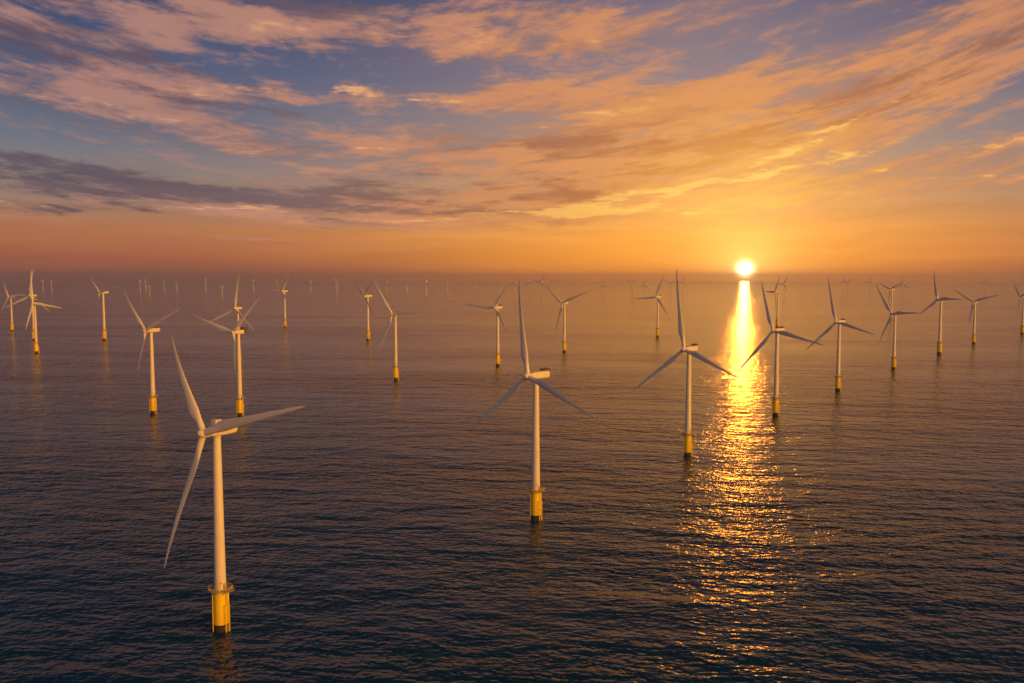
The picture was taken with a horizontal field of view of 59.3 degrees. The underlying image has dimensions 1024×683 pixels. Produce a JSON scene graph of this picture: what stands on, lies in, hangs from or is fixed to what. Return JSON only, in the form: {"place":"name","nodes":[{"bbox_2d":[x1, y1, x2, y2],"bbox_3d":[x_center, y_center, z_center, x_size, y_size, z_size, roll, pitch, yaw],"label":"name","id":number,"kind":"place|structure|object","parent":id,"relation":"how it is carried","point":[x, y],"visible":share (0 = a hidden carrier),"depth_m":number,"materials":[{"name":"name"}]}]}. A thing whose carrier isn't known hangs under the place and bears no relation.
{"place":"outdoors","nodes":[
{"label":"outdoors","id":0,"kind":"place"},
{"bbox_2d":[0,281,1023,682],"bbox_3d":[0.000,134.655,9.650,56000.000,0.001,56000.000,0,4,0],"label":"sea","id":1,"kind":"structure","parent":0,"point":[864,523],"depth_m":578.68,"materials":[{"name":"liquid"}]},
{"bbox_2d":[1,281,21,330],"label":"wind turbine","id":2,"kind":"object","parent":1,"relation":"in","point":[11,323],"visible":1,"depth_m":2253.98,"materials":[{"name":"white paint"}]},
{"bbox_2d":[3,268,48,339],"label":"wind turbine","id":3,"kind":"object","parent":1,"relation":"in","point":[24,298],"visible":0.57,"depth_m":1928.17,"materials":[{"name":"white paint"}]},
{"bbox_2d":[25,271,60,352],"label":"wind turbine","id":4,"kind":"object","parent":1,"relation":"in","point":[36,342],"visible":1,"depth_m":1591.13,"materials":[{"name":"white paint"}]},
{"bbox_2d":[89,275,115,339],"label":"wind turbine","id":5,"kind":"object","parent":1,"relation":"in","point":[103,292],"visible":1,"depth_m":1924.80,"materials":[{"name":"white paint"}]},
{"bbox_2d":[124,292,179,413],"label":"wind turbine","id":6,"kind":"object","parent":1,"relation":"in","point":[150,329],"visible":1,"depth_m":887.83,"materials":[{"name":"white paint"}]},
{"bbox_2d":[192,298,259,415],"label":"wind turbine","id":7,"kind":"object","parent":1,"relation":"in","point":[240,398],"visible":1,"depth_m":875.04,"materials":[{"name":"white paint"}]},
{"bbox_2d":[205,273,253,330],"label":"wind turbine","id":8,"kind":"object","parent":1,"relation":"in","point":[234,308],"visible":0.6,"depth_m":1439.22,"materials":[{"name":"white paint"}]},
{"bbox_2d":[164,336,304,632],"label":"wind turbine","id":9,"kind":"object","parent":1,"relation":"in","point":[219,590],"visible":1,"depth_m":339.94,"materials":[{"name":"white paint"}]},
{"bbox_2d":[267,274,290,326],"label":"wind turbine","id":10,"kind":"object","parent":1,"relation":"in","point":[283,291],"visible":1,"depth_m":2414.59,"materials":[{"name":"white paint"}]},
{"bbox_2d":[355,280,373,339],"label":"wind turbine","id":11,"kind":"object","parent":1,"relation":"in","point":[368,308],"visible":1,"depth_m":1922.07,"materials":[{"name":"white paint"}]},
{"bbox_2d":[371,275,426,379],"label":"wind turbine","id":12,"kind":"object","parent":1,"relation":"in","point":[395,366],"visible":1,"depth_m":1179.36,"materials":[{"name":"white paint"}]},
{"bbox_2d":[419,274,428,295],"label":"wind turbine","id":13,"kind":"object","parent":1,"relation":"in","point":[425,281],"visible":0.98,"depth_m":6334.93,"materials":[{"name":"white paint"}]},
{"bbox_2d":[462,283,508,365],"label":"wind turbine","id":14,"kind":"object","parent":1,"relation":"in","point":[497,353],"visible":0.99,"depth_m":1368.52,"materials":[{"name":"white paint"}]},
{"bbox_2d":[507,276,517,295],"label":"wind turbine","id":15,"kind":"object","parent":1,"relation":"in","point":[515,285],"visible":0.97,"depth_m":6334.91,"materials":[{"name":"white paint"}]},
{"bbox_2d":[470,279,593,520],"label":"wind turbine","id":16,"kind":"object","parent":1,"relation":"in","point":[535,378],"visible":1,"depth_m":497.51,"materials":[{"name":"white paint"}]},
{"bbox_2d":[535,275,544,295],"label":"wind turbine","id":17,"kind":"object","parent":1,"relation":"in","point":[541,281],"visible":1,"depth_m":6272.99,"materials":[{"name":"white paint"}]},
{"bbox_2d":[545,285,588,351],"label":"wind turbine","id":18,"kind":"object","parent":1,"relation":"in","point":[564,341],"visible":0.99,"depth_m":1624.73,"materials":[{"name":"white paint"}]},
{"bbox_2d":[635,275,667,336],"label":"wind turbine","id":19,"kind":"object","parent":1,"relation":"in","point":[657,328],"visible":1,"depth_m":2034.63,"materials":[{"name":"white paint"}]},
{"bbox_2d":[633,270,738,455],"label":"wind turbine","id":20,"kind":"object","parent":1,"relation":"in","point":[689,351],"visible":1,"depth_m":676.61,"materials":[{"name":"white paint"}]},
{"bbox_2d":[765,277,781,326],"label":"wind turbine","id":21,"kind":"object","parent":1,"relation":"in","point":[776,319],"visible":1,"depth_m":2425.00,"materials":[{"name":"white paint"}]},
{"bbox_2d":[735,280,821,415],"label":"wind turbine","id":22,"kind":"object","parent":1,"relation":"in","point":[776,397],"visible":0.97,"depth_m":876.24,"materials":[{"name":"white paint"}]},
{"bbox_2d":[806,277,874,390],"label":"wind turbine","id":23,"kind":"object","parent":1,"relation":"in","point":[837,376],"visible":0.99,"depth_m":1069.60,"materials":[{"name":"white paint"}]},
{"bbox_2d":[880,283,901,317],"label":"wind turbine","id":24,"kind":"object","parent":1,"relation":"in","point":[892,289],"visible":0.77,"depth_m":2989.24,"materials":[{"name":"white paint"}]},
{"bbox_2d":[876,284,915,368],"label":"wind turbine","id":25,"kind":"object","parent":1,"relation":"in","point":[893,361],"visible":1,"depth_m":1322.16,"materials":[{"name":"white paint"}]},
{"bbox_2d":[896,278,909,296],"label":"wind turbine","id":26,"kind":"object","parent":1,"relation":"in","point":[902,287],"visible":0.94,"depth_m":6082.27,"materials":[{"name":"white paint"}]},
{"bbox_2d":[920,272,959,353],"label":"wind turbine","id":27,"kind":"object","parent":1,"relation":"in","point":[939,342],"visible":0.99,"depth_m":1581.89,"materials":[{"name":"white paint"}]},
{"bbox_2d":[954,289,996,343],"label":"wind turbine","id":28,"kind":"object","parent":1,"relation":"in","point":[974,302],"visible":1,"depth_m":1829.01,"materials":[{"name":"white paint"}]},
{"bbox_2d":[1013,283,1023,333],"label":"wind turbine","id":29,"kind":"object","parent":1,"relation":"in","point":[1022,323],"visible":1,"depth_m":2149.72,"materials":[{"name":"white paint"}]},
{"bbox_2d":[1014,276,1023,293],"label":"wind turbine","id":30,"kind":"object","parent":1,"relation":"in","point":[1022,283],"visible":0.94,"depth_m":6404.00,"materials":[{"name":"white paint"}]},
{"bbox_2d":[0,0,1023,281],"label":"sky","id":31,"kind":"structure","parent":0,"point":[155,140],"materials":[{"name":"orange"}]}
]}

